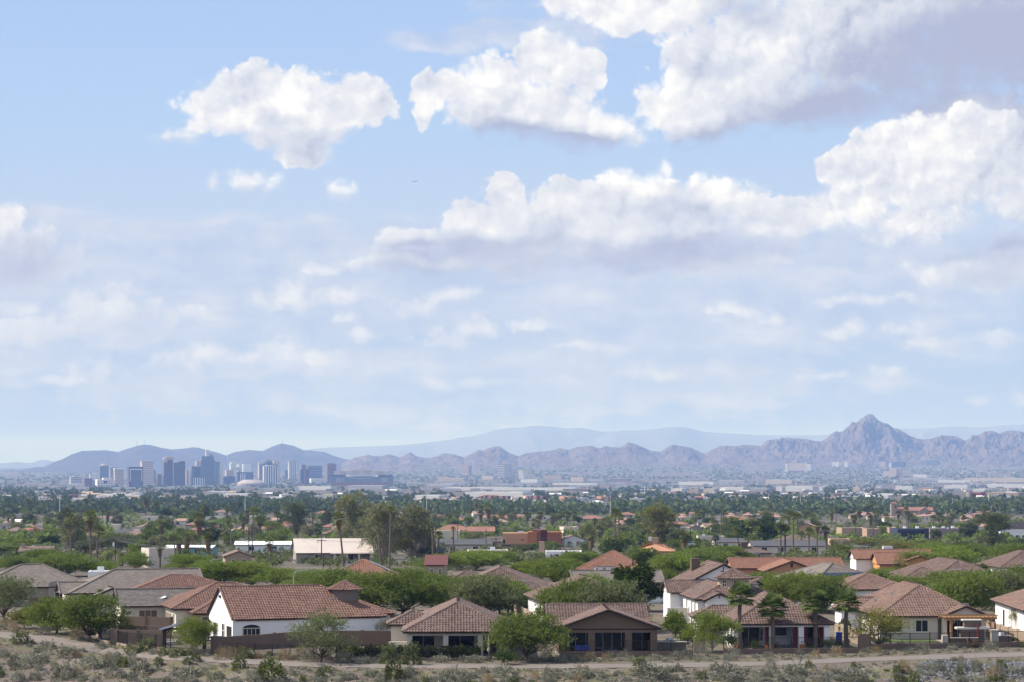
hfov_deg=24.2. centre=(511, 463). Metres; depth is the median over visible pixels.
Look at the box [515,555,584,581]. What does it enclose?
mesquite tree
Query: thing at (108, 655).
desert shrub
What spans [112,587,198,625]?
stucco house
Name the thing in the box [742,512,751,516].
suburban house
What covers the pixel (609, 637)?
window
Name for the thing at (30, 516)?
tree
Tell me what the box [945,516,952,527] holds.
fan palm
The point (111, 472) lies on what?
office tower
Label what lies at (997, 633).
wall pillar
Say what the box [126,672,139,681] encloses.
desert shrub
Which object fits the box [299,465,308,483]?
office tower
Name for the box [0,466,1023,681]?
ground
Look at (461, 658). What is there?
desert shrub
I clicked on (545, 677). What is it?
desert shrub
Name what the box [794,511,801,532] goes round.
fan palm
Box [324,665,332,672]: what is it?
desert shrub
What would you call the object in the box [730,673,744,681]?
desert shrub
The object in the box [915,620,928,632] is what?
window
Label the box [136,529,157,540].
tree
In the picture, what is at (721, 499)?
fan palm
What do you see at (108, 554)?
date palm
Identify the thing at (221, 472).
office tower
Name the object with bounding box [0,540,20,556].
mesquite tree
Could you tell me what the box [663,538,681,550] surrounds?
tree
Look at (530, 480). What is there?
warehouse
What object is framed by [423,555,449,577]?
shed
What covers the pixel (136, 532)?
suburban house
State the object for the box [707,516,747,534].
ash tree
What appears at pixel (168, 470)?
office tower
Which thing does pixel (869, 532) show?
townhouse
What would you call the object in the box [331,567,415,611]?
mesquite tree
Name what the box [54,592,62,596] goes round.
window
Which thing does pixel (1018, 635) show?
garden wall
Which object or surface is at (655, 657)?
desert shrub
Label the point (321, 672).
desert shrub
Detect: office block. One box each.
[832,462,840,466]
[844,461,848,466]
[879,462,886,466]
[892,462,905,466]
[926,460,939,465]
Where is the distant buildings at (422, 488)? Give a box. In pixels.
[0,466,1023,490]
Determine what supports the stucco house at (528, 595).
on the ground at (656, 610)
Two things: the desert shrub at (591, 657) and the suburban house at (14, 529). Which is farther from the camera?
the suburban house at (14, 529)
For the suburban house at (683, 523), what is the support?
on the ground at (656, 610)
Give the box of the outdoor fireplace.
[955,619,989,640]
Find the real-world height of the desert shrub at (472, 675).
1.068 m
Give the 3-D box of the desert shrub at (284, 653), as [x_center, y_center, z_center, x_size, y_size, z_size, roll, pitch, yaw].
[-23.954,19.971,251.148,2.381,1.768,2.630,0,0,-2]
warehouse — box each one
[81,494,140,495]
[206,491,239,493]
[223,493,264,495]
[298,486,337,489]
[323,494,339,498]
[347,485,388,488]
[415,495,450,498]
[427,484,456,485]
[437,478,467,481]
[445,487,580,490]
[470,492,532,496]
[482,476,496,479]
[521,479,540,482]
[545,475,564,478]
[553,483,600,484]
[571,477,586,481]
[611,478,630,481]
[671,489,687,491]
[679,482,716,484]
[689,489,702,492]
[704,489,718,491]
[720,480,746,483]
[720,487,748,491]
[750,488,772,490]
[766,480,794,483]
[776,487,784,491]
[786,486,817,491]
[853,487,862,490]
[878,495,891,497]
[895,486,916,489]
[899,478,956,479]
[913,475,928,476]
[918,487,936,489]
[937,480,972,482]
[944,485,970,488]
[964,478,1023,481]
[970,492,984,496]
[986,492,1023,496]
[987,484,1023,487]
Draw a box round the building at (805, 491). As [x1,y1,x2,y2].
[802,490,814,492]
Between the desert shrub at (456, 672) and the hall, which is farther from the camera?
the hall
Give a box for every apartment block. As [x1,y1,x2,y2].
[499,496,510,499]
[533,496,545,499]
[559,496,575,501]
[596,496,611,501]
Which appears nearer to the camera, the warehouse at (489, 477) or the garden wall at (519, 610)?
the garden wall at (519, 610)
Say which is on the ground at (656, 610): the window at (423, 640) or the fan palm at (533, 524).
the fan palm at (533, 524)
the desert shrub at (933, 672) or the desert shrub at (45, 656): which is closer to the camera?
the desert shrub at (933, 672)
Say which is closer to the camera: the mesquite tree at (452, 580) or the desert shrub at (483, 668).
the desert shrub at (483, 668)
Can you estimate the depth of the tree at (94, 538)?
786.32 m
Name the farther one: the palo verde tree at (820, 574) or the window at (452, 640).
the palo verde tree at (820, 574)
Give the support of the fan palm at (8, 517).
on the ground at (656, 610)
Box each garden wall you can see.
[29,596,61,606]
[111,629,161,645]
[118,625,171,638]
[120,616,172,627]
[222,630,390,650]
[511,605,530,622]
[667,607,689,623]
[693,637,705,652]
[835,622,857,643]
[858,634,869,650]
[986,620,1023,641]
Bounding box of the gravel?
[11,651,1017,681]
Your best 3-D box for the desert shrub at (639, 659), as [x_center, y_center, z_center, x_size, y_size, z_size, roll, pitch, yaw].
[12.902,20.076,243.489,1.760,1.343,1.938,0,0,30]
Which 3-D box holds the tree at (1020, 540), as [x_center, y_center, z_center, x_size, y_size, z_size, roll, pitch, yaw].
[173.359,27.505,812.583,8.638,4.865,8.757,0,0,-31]
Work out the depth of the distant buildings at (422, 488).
9826.19 m
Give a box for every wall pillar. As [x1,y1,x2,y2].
[210,636,222,653]
[990,629,998,640]
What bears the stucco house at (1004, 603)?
on the ground at (656, 610)
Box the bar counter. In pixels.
[941,635,978,642]
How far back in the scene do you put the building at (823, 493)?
4338.61 m
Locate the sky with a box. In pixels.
[0,0,1023,462]
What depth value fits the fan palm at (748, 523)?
843.86 m
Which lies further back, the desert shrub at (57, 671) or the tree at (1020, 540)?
the tree at (1020, 540)
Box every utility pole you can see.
[110,539,115,559]
[317,539,326,565]
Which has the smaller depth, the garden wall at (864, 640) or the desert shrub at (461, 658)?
the desert shrub at (461, 658)
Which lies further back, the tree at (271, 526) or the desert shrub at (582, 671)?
the tree at (271, 526)
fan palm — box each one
[6,513,11,527]
[21,515,27,524]
[26,498,32,504]
[29,518,37,524]
[33,505,40,519]
[45,516,50,525]
[65,513,76,553]
[82,509,97,558]
[83,498,88,507]
[93,525,104,560]
[98,508,105,517]
[105,510,110,521]
[142,496,148,515]
[152,499,158,508]
[155,518,166,539]
[156,543,162,567]
[175,536,184,553]
[182,532,192,548]
[182,549,191,554]
[189,531,197,544]
[191,511,204,544]
[201,531,213,555]
[220,527,229,544]
[223,505,230,514]
[224,515,231,526]
[227,523,233,549]
[238,515,249,532]
[243,509,250,522]
[249,507,258,540]
[254,515,264,540]
[265,538,274,552]
[273,511,281,530]
[314,527,321,537]
[331,511,345,566]
[376,522,382,565]
[387,506,393,568]
[430,527,433,554]
[433,500,441,508]
[434,531,443,553]
[450,526,456,552]
[453,510,460,518]
[473,499,478,511]
[477,510,484,526]
[484,502,492,526]
[491,515,496,524]
[498,513,505,525]
[523,511,530,525]
[530,518,537,526]
[535,520,540,528]
[536,511,543,520]
[548,512,555,523]
[558,510,563,525]
[563,510,571,524]
[570,511,577,519]
[577,526,586,537]
[580,542,587,551]
[586,530,596,549]
[594,524,605,539]
[600,517,605,526]
[606,519,612,530]
[609,508,620,542]
[613,512,623,540]
[634,533,644,545]
[678,531,689,548]
[693,537,701,547]
[694,509,704,518]
[699,506,706,518]
[709,512,716,523]
[712,534,719,547]
[719,498,723,535]
[726,578,757,647]
[732,526,741,546]
[739,499,746,510]
[745,518,755,533]
[749,519,758,532]
[752,525,762,540]
[755,591,788,648]
[766,502,773,511]
[775,521,784,552]
[780,524,790,552]
[783,508,792,524]
[789,511,798,550]
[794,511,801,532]
[795,530,805,540]
[799,587,833,646]
[805,527,814,550]
[808,513,816,523]
[813,521,821,552]
[820,525,830,550]
[828,509,835,527]
[832,588,861,646]
[834,507,839,522]
[837,619,852,629]
[851,515,857,525]
[856,508,860,524]
[867,514,873,526]
[869,500,874,511]
[872,510,879,524]
[895,510,900,525]
[903,507,908,526]
[905,511,911,527]
[923,497,929,513]
[928,529,937,539]
[929,514,936,525]
[934,530,942,538]
[935,511,943,522]
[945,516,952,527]
[959,510,966,521]
[978,562,988,569]
[980,506,987,516]
[994,499,999,508]
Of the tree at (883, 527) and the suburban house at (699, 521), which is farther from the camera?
the suburban house at (699, 521)
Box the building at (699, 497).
[694,496,704,499]
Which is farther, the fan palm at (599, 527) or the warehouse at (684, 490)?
the warehouse at (684, 490)
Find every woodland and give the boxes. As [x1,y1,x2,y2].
[0,465,1023,479]
[0,476,987,490]
[0,486,1023,504]
[0,495,399,514]
[0,510,1023,545]
[389,495,1023,514]
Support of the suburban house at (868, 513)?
on the ground at (656, 610)
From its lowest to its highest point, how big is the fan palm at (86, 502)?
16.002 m
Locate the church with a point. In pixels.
(894, 507)
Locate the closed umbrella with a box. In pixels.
[760,627,762,645]
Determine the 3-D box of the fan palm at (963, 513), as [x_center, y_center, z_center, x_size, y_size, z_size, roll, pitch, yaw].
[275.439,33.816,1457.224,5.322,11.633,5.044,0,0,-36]
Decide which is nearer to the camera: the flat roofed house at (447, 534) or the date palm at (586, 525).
the date palm at (586, 525)
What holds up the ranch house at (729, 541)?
on the ground at (656, 610)
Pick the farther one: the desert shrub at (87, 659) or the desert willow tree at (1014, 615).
the desert willow tree at (1014, 615)
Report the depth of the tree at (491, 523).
1437.76 m
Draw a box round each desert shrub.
[0,622,6,629]
[0,647,10,657]
[0,668,4,677]
[6,620,20,630]
[7,652,21,660]
[7,659,17,665]
[10,630,30,644]
[10,669,24,679]
[14,650,46,666]
[28,671,41,679]
[32,663,42,670]
[37,639,56,649]
[39,653,48,661]
[42,643,55,655]
[45,659,81,678]
[55,643,78,658]
[59,669,72,680]
[68,626,86,637]
[73,667,81,676]
[74,650,83,657]
[75,635,85,640]
[75,671,87,680]
[77,650,105,668]
[84,636,92,641]
[89,674,102,681]
[96,641,108,648]
[102,656,115,667]
[103,666,114,677]
[104,651,112,658]
[110,651,123,659]
[110,663,118,670]
[115,669,126,677]
[116,655,130,667]
[123,644,140,654]
[125,657,135,664]
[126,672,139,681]
[128,649,137,659]
[129,658,157,675]
[135,636,156,651]
[142,677,154,681]
[150,647,159,654]
[153,655,164,666]
[158,646,168,655]
[160,673,173,681]
[167,647,186,657]
[174,672,186,681]
[178,664,204,676]
[182,656,193,664]
[183,647,193,655]
[187,674,198,681]
[191,647,199,654]
[191,653,202,660]
[201,647,211,654]
[202,666,210,675]
[212,642,231,659]
[212,671,224,679]
[228,675,244,681]
[230,643,242,655]
[230,652,248,669]
[235,646,256,658]
[246,672,258,681]
[253,650,262,658]
[255,676,267,681]
[257,655,287,680]
[274,675,284,681]
[275,648,294,659]
[288,668,297,674]
[292,642,305,655]
[298,643,319,661]
[298,676,307,681]
[310,675,322,681]
[315,667,326,676]
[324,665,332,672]
[331,649,355,663]
[333,677,343,681]
[340,670,351,679]
[355,655,372,663]
[363,668,375,676]
[375,672,388,680]
[377,642,400,663]
[384,659,405,680]
[399,640,422,664]
[404,664,414,671]
[405,670,415,678]
[421,675,429,681]
[429,653,449,662]
[433,672,446,681]
[439,664,467,680]
[457,654,465,661]
[457,676,465,681]
[464,653,484,662]
[465,670,478,678]
[478,666,489,673]
[483,671,493,681]
[492,663,519,677]
[508,676,518,681]
[527,653,537,661]
[530,669,539,678]
[538,648,552,660]
[541,665,555,674]
[541,670,554,679]
[541,675,549,681]
[553,651,565,660]
[566,652,581,660]
[568,664,592,679]
[570,673,582,681]
[582,651,597,660]
[597,671,607,678]
[601,653,611,661]
[601,676,616,681]
[615,647,633,660]
[630,659,667,678]
[631,655,646,665]
[632,666,642,674]
[645,654,663,660]
[664,664,673,671]
[668,650,680,660]
[670,674,680,681]
[673,662,682,670]
[679,647,692,658]
[694,641,711,656]
[695,670,707,678]
[709,660,742,678]
[709,661,720,669]
[725,645,743,657]
[728,653,737,659]
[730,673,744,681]
[761,650,774,656]
[763,669,773,676]
[765,653,778,668]
[777,673,785,680]
[779,659,810,676]
[791,674,804,681]
[794,649,804,654]
[803,659,813,667]
[810,649,820,657]
[817,676,830,681]
[828,645,844,654]
[828,667,841,673]
[838,666,868,681]
[860,676,870,681]
[862,647,869,652]
[869,643,882,652]
[892,664,904,673]
[893,674,907,681]
[898,658,905,666]
[900,658,911,672]
[906,669,921,681]
[907,645,914,653]
[911,667,925,674]
[913,640,929,650]
[925,657,938,670]
[928,670,935,675]
[936,663,947,671]
[946,644,958,649]
[954,666,964,675]
[957,659,967,668]
[957,674,968,681]
[970,654,982,671]
[973,675,992,681]
[982,638,999,649]
[985,661,1000,677]
[987,674,1006,681]
[995,657,1006,668]
[995,663,1007,672]
[1007,664,1018,673]
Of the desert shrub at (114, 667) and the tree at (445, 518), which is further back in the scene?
the tree at (445, 518)
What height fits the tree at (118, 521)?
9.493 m
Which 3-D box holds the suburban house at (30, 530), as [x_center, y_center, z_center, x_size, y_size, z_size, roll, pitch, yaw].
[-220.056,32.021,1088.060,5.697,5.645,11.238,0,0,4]
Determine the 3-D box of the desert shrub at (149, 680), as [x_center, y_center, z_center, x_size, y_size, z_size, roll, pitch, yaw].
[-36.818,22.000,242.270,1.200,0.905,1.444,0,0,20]
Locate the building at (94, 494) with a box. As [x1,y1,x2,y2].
[86,493,100,496]
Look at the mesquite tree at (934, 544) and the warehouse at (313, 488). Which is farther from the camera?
the warehouse at (313, 488)
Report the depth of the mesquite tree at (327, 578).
348.89 m
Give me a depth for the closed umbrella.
269.45 m
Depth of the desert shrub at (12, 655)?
265.11 m
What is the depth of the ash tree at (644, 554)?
574.99 m
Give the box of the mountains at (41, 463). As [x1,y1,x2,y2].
[0,460,52,467]
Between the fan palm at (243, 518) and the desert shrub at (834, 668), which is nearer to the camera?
the desert shrub at (834, 668)
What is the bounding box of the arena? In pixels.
[237,480,265,486]
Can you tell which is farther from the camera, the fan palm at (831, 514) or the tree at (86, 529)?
the fan palm at (831, 514)
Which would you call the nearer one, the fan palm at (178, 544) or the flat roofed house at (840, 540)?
the fan palm at (178, 544)
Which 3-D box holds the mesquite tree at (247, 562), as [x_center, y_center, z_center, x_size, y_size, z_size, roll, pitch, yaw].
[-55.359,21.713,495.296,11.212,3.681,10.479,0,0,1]
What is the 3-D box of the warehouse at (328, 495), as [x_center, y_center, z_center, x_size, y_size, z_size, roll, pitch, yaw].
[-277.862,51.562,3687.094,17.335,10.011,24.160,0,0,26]
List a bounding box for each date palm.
[101,550,114,562]
[115,552,126,565]
[581,522,593,543]
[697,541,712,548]
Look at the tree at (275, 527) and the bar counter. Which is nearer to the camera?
the bar counter
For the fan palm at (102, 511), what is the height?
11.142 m
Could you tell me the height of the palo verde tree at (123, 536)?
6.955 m
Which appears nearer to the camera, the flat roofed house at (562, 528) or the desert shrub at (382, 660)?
the desert shrub at (382, 660)
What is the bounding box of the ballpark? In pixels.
[330,470,392,485]
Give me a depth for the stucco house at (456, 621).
258.58 m
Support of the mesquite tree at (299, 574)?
on the ground at (656, 610)
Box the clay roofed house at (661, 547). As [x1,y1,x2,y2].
[638,537,674,562]
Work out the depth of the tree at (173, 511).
1864.91 m
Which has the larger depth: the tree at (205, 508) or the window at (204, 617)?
the tree at (205, 508)
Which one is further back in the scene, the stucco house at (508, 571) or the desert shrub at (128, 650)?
the stucco house at (508, 571)
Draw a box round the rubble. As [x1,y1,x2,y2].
[670,658,1023,681]
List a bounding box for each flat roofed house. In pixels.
[18,543,55,556]
[88,567,108,576]
[141,547,174,567]
[434,530,459,538]
[467,547,508,560]
[539,541,580,557]
[560,526,577,536]
[696,534,723,541]
[828,538,850,546]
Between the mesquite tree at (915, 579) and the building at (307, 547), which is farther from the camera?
the building at (307, 547)
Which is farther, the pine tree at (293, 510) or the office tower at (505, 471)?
the office tower at (505, 471)
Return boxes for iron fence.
[95,627,209,652]
[219,642,336,660]
[361,645,491,660]
[559,640,692,656]
[723,636,858,653]
[870,631,1023,649]
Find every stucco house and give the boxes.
[0,563,81,606]
[54,567,203,614]
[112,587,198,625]
[130,574,218,588]
[160,581,246,632]
[206,580,395,639]
[340,558,397,574]
[385,597,509,657]
[438,524,467,535]
[450,565,548,609]
[467,527,494,532]
[523,574,643,624]
[544,603,661,655]
[567,569,665,602]
[576,549,641,570]
[659,558,791,622]
[687,590,835,648]
[725,557,844,588]
[774,562,864,581]
[831,572,897,607]
[831,580,999,641]
[847,546,931,571]
[889,557,985,581]
[976,550,1023,570]
[990,589,1023,630]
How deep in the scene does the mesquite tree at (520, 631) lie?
249.08 m
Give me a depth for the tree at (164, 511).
1788.72 m
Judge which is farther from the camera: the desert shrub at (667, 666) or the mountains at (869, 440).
the mountains at (869, 440)
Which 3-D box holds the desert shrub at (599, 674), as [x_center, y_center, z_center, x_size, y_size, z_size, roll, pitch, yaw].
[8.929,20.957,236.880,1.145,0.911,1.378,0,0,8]
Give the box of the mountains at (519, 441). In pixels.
[310,425,1023,459]
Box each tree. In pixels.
[0,510,6,518]
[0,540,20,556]
[0,555,45,568]
[0,567,46,621]
[6,538,35,551]
[8,521,25,528]
[16,593,76,633]
[18,507,29,513]
[19,547,71,558]
[21,510,29,515]
[23,514,36,523]
[26,550,100,573]
[36,529,59,537]
[36,534,60,543]
[43,512,54,518]
[48,592,136,639]
[55,507,74,525]
[58,511,89,550]
[59,524,85,542]
[73,540,95,553]
[80,560,118,571]
[84,526,95,532]
[87,533,101,551]
[92,515,99,530]
[99,531,118,546]
[99,531,143,547]
[109,508,120,516]
[110,515,124,526]
[116,549,154,567]
[124,539,155,552]
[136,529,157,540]
[139,520,165,539]
[144,534,168,546]
[159,508,171,515]
[159,519,173,532]
[161,553,213,567]
[162,515,176,531]
[164,533,178,541]
[169,507,180,516]
[169,613,219,652]
[176,528,200,542]
[186,509,197,517]
[188,558,223,573]
[194,558,257,584]
[198,504,209,516]
[201,525,222,541]
[204,522,224,527]
[205,509,216,516]
[220,531,240,545]
[220,559,275,584]
[227,560,261,570]
[241,566,297,584]
[243,524,263,539]
[255,532,269,538]
[264,520,283,532]
[264,530,290,540]
[267,524,291,533]
[269,499,280,509]
[274,568,330,584]
[279,526,288,534]
[281,500,310,534]
[284,607,361,661]
[295,563,360,587]
[298,523,316,537]
[312,523,322,529]
[318,510,335,526]
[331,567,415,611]
[332,487,373,537]
[356,501,409,558]
[373,616,390,630]
[375,567,445,614]
[387,565,432,576]
[392,502,447,557]
[408,552,476,572]
[411,569,457,606]
[424,575,459,605]
[426,512,440,523]
[432,522,442,528]
[441,573,498,605]
[443,512,454,520]
[443,572,526,615]
[447,516,461,524]
[449,548,510,569]
[461,516,475,525]
[464,531,485,538]
[472,609,576,658]
[478,549,521,563]
[480,532,494,535]
[487,519,499,525]
[496,577,534,612]
[498,527,513,535]
[499,508,510,516]
[506,511,517,521]
[506,560,535,573]
[507,544,538,552]
[509,525,523,531]
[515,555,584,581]
[519,556,559,570]
[529,584,558,616]
[530,541,562,549]
[544,507,556,515]
[544,572,605,602]
[551,513,565,525]
[554,551,601,566]
[568,577,655,618]
[569,571,610,583]
[574,516,582,522]
[598,538,627,554]
[609,534,634,548]
[610,560,662,602]
[612,523,635,536]
[620,530,634,538]
[624,518,636,525]
[627,545,661,563]
[630,522,643,528]
[633,526,651,536]
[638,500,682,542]
[647,551,707,575]
[652,529,673,541]
[661,569,678,583]
[661,609,688,636]
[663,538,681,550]
[665,528,692,543]
[673,545,735,562]
[676,608,743,651]
[702,517,711,522]
[705,543,747,556]
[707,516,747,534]
[722,526,739,537]
[731,550,759,556]
[735,521,782,540]
[744,534,761,545]
[750,570,777,589]
[757,514,777,530]
[758,567,814,604]
[759,509,776,521]
[781,571,852,606]
[782,573,861,609]
[795,519,804,525]
[800,509,811,518]
[824,543,854,555]
[827,539,839,548]
[837,572,877,579]
[838,605,916,642]
[842,538,895,547]
[865,567,894,577]
[873,518,883,525]
[877,539,918,548]
[878,525,890,533]
[881,522,891,526]
[886,570,931,586]
[889,549,952,568]
[908,515,919,522]
[908,541,951,548]
[916,570,973,590]
[917,544,982,564]
[924,567,1010,611]
[936,522,946,527]
[949,541,970,545]
[950,566,1000,605]
[955,542,991,559]
[958,522,982,536]
[965,517,978,523]
[973,511,1012,547]
[976,564,1023,606]
[982,541,1023,556]
[992,563,1023,589]
[1007,608,1016,621]
[1010,538,1023,545]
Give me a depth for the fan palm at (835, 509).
1456.76 m
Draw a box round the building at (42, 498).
[38,496,47,499]
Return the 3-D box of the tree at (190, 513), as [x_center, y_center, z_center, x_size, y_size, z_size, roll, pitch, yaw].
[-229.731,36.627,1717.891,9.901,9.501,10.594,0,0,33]
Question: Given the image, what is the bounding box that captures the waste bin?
[835,632,842,640]
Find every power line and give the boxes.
[0,537,235,546]
[0,539,177,553]
[256,526,487,543]
[866,525,1009,532]
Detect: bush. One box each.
[2,609,33,627]
[26,615,46,628]
[489,647,520,662]
[669,625,686,635]
[680,632,692,646]
[722,633,743,647]
[750,640,759,647]
[819,639,835,646]
[1011,637,1019,641]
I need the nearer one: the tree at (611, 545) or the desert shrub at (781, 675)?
the desert shrub at (781, 675)
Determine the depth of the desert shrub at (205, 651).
257.37 m
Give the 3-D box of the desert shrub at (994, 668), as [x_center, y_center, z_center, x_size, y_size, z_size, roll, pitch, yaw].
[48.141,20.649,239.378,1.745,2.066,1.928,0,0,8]
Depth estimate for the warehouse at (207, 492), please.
4790.64 m
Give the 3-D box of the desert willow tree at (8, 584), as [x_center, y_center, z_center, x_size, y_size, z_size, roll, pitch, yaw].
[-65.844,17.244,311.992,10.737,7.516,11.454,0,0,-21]
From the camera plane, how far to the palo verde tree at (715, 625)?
260.10 m
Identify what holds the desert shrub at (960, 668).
on the ground at (656, 610)
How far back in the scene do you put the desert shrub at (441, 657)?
248.04 m
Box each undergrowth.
[0,511,1023,566]
[0,626,1023,681]
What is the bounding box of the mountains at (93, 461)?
[0,444,347,472]
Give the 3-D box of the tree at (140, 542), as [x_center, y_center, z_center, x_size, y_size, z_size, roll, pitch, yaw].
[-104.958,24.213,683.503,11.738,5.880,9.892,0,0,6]
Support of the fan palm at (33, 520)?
on the ground at (656, 610)
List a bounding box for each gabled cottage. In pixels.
[221,549,253,563]
[686,525,702,531]
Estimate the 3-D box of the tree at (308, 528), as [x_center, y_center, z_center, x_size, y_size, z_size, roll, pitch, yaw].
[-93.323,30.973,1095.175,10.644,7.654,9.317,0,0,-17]
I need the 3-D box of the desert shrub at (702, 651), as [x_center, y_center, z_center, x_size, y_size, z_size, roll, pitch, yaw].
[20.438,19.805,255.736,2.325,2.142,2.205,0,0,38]
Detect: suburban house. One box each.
[0,522,17,529]
[8,527,23,533]
[22,524,42,528]
[23,528,37,533]
[29,525,43,532]
[102,518,117,523]
[104,524,121,529]
[114,530,140,533]
[129,530,142,538]
[140,516,172,520]
[173,518,188,524]
[185,522,208,529]
[215,510,230,515]
[281,522,292,527]
[320,529,333,537]
[322,523,332,531]
[471,511,485,516]
[482,515,491,522]
[496,519,508,526]
[531,515,550,519]
[579,515,601,522]
[622,512,632,517]
[662,521,688,528]
[676,514,687,521]
[696,519,720,525]
[699,523,723,529]
[725,513,735,516]
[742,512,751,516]
[818,528,833,535]
[857,512,866,518]
[866,512,877,519]
[882,514,894,521]
[917,513,929,520]
[970,511,981,514]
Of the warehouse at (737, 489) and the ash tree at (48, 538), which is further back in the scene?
the warehouse at (737, 489)
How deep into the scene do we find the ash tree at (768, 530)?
936.43 m
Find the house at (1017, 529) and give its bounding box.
[1000,522,1023,539]
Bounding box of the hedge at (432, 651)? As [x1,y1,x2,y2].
[335,643,480,657]
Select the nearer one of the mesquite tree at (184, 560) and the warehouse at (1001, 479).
the mesquite tree at (184, 560)
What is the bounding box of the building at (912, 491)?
[908,489,917,492]
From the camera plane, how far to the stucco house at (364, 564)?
391.78 m
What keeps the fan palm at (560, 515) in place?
on the ground at (656, 610)
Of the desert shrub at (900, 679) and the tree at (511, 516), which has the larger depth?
the tree at (511, 516)
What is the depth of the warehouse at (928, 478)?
11308.03 m
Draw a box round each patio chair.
[575,645,580,650]
[582,645,588,651]
[642,643,646,650]
[807,638,812,645]
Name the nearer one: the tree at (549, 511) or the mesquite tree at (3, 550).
the mesquite tree at (3, 550)
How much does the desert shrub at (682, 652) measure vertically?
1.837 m
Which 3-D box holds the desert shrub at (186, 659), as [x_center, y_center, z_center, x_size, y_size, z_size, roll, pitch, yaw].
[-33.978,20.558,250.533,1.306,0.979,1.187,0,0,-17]
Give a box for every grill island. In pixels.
[657,637,686,649]
[999,632,1010,641]
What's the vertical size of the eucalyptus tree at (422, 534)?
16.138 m
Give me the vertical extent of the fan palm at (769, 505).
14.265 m
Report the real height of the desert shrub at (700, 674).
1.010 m
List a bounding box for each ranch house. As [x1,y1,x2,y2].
[166,545,218,556]
[234,541,291,552]
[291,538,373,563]
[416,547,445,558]
[435,539,492,552]
[480,536,502,546]
[562,535,585,546]
[710,538,747,546]
[733,542,772,556]
[747,541,827,554]
[775,534,819,540]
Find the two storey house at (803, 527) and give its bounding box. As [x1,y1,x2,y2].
[799,523,815,538]
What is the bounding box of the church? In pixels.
[890,502,933,515]
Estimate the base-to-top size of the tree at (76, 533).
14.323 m
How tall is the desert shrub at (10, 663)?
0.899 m
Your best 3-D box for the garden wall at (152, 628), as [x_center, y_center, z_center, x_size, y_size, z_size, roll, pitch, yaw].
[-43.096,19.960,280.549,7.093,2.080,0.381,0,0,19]
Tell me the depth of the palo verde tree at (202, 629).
259.07 m
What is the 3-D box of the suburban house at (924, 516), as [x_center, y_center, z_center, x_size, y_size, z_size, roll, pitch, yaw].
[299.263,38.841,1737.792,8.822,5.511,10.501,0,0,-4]
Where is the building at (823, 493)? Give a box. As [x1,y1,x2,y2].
[809,492,824,495]
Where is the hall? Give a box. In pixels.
[309,478,325,483]
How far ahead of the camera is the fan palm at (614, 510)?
740.49 m
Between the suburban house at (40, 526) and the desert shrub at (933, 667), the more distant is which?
the suburban house at (40, 526)
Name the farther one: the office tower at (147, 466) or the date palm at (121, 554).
the office tower at (147, 466)
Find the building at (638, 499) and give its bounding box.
[632,497,644,500]
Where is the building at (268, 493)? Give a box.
[265,492,273,495]
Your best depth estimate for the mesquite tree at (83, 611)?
277.82 m
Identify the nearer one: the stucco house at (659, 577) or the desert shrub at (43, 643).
the desert shrub at (43, 643)
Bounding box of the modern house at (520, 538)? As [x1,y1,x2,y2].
[502,529,561,546]
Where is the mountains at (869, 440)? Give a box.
[341,414,1023,471]
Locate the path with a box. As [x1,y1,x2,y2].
[0,632,1023,667]
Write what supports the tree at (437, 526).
on the ground at (656, 610)
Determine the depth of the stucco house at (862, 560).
504.79 m
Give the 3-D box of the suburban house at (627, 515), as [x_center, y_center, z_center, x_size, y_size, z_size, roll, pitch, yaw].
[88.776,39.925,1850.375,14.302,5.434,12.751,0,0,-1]
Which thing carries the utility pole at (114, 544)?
on the ground at (656, 610)
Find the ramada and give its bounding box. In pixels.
[159,623,203,650]
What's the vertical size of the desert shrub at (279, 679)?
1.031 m
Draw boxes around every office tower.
[69,476,81,483]
[83,478,91,485]
[89,475,98,479]
[95,478,113,486]
[99,464,108,479]
[109,466,116,479]
[113,468,123,484]
[127,467,142,486]
[140,461,153,484]
[153,470,155,483]
[157,474,162,484]
[163,457,173,485]
[174,461,184,485]
[186,470,188,484]
[190,466,204,484]
[195,450,214,484]
[215,461,218,484]
[216,460,222,484]
[223,476,234,483]
[225,470,233,475]
[229,462,241,477]
[236,470,252,481]
[242,461,250,471]
[258,459,279,480]
[263,465,277,484]
[288,461,296,479]
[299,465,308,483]
[307,466,321,478]
[325,463,335,482]
[462,465,471,475]
[498,464,514,478]
[519,470,525,478]
[785,461,812,471]
[883,468,902,476]
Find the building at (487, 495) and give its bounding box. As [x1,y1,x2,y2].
[482,494,498,496]
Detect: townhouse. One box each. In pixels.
[836,527,862,537]
[862,528,880,538]
[886,527,896,538]
[892,526,928,540]
[929,526,958,538]
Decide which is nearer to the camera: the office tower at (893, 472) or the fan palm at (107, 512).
the fan palm at (107, 512)
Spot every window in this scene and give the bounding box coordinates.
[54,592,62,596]
[138,609,157,616]
[201,616,208,621]
[222,623,224,636]
[242,628,260,634]
[348,554,352,560]
[412,636,434,648]
[448,636,474,648]
[483,636,496,653]
[566,633,585,650]
[595,633,621,650]
[632,633,649,650]
[742,627,759,645]
[797,627,818,645]
[888,621,901,632]
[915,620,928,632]
[939,619,959,637]
[957,620,962,636]
[1003,610,1004,625]
[1009,610,1011,626]
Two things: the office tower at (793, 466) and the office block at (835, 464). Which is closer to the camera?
the office tower at (793, 466)
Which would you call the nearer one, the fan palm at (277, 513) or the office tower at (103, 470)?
the fan palm at (277, 513)
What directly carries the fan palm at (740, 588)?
on the patio
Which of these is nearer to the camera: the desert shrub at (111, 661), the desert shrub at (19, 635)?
the desert shrub at (111, 661)

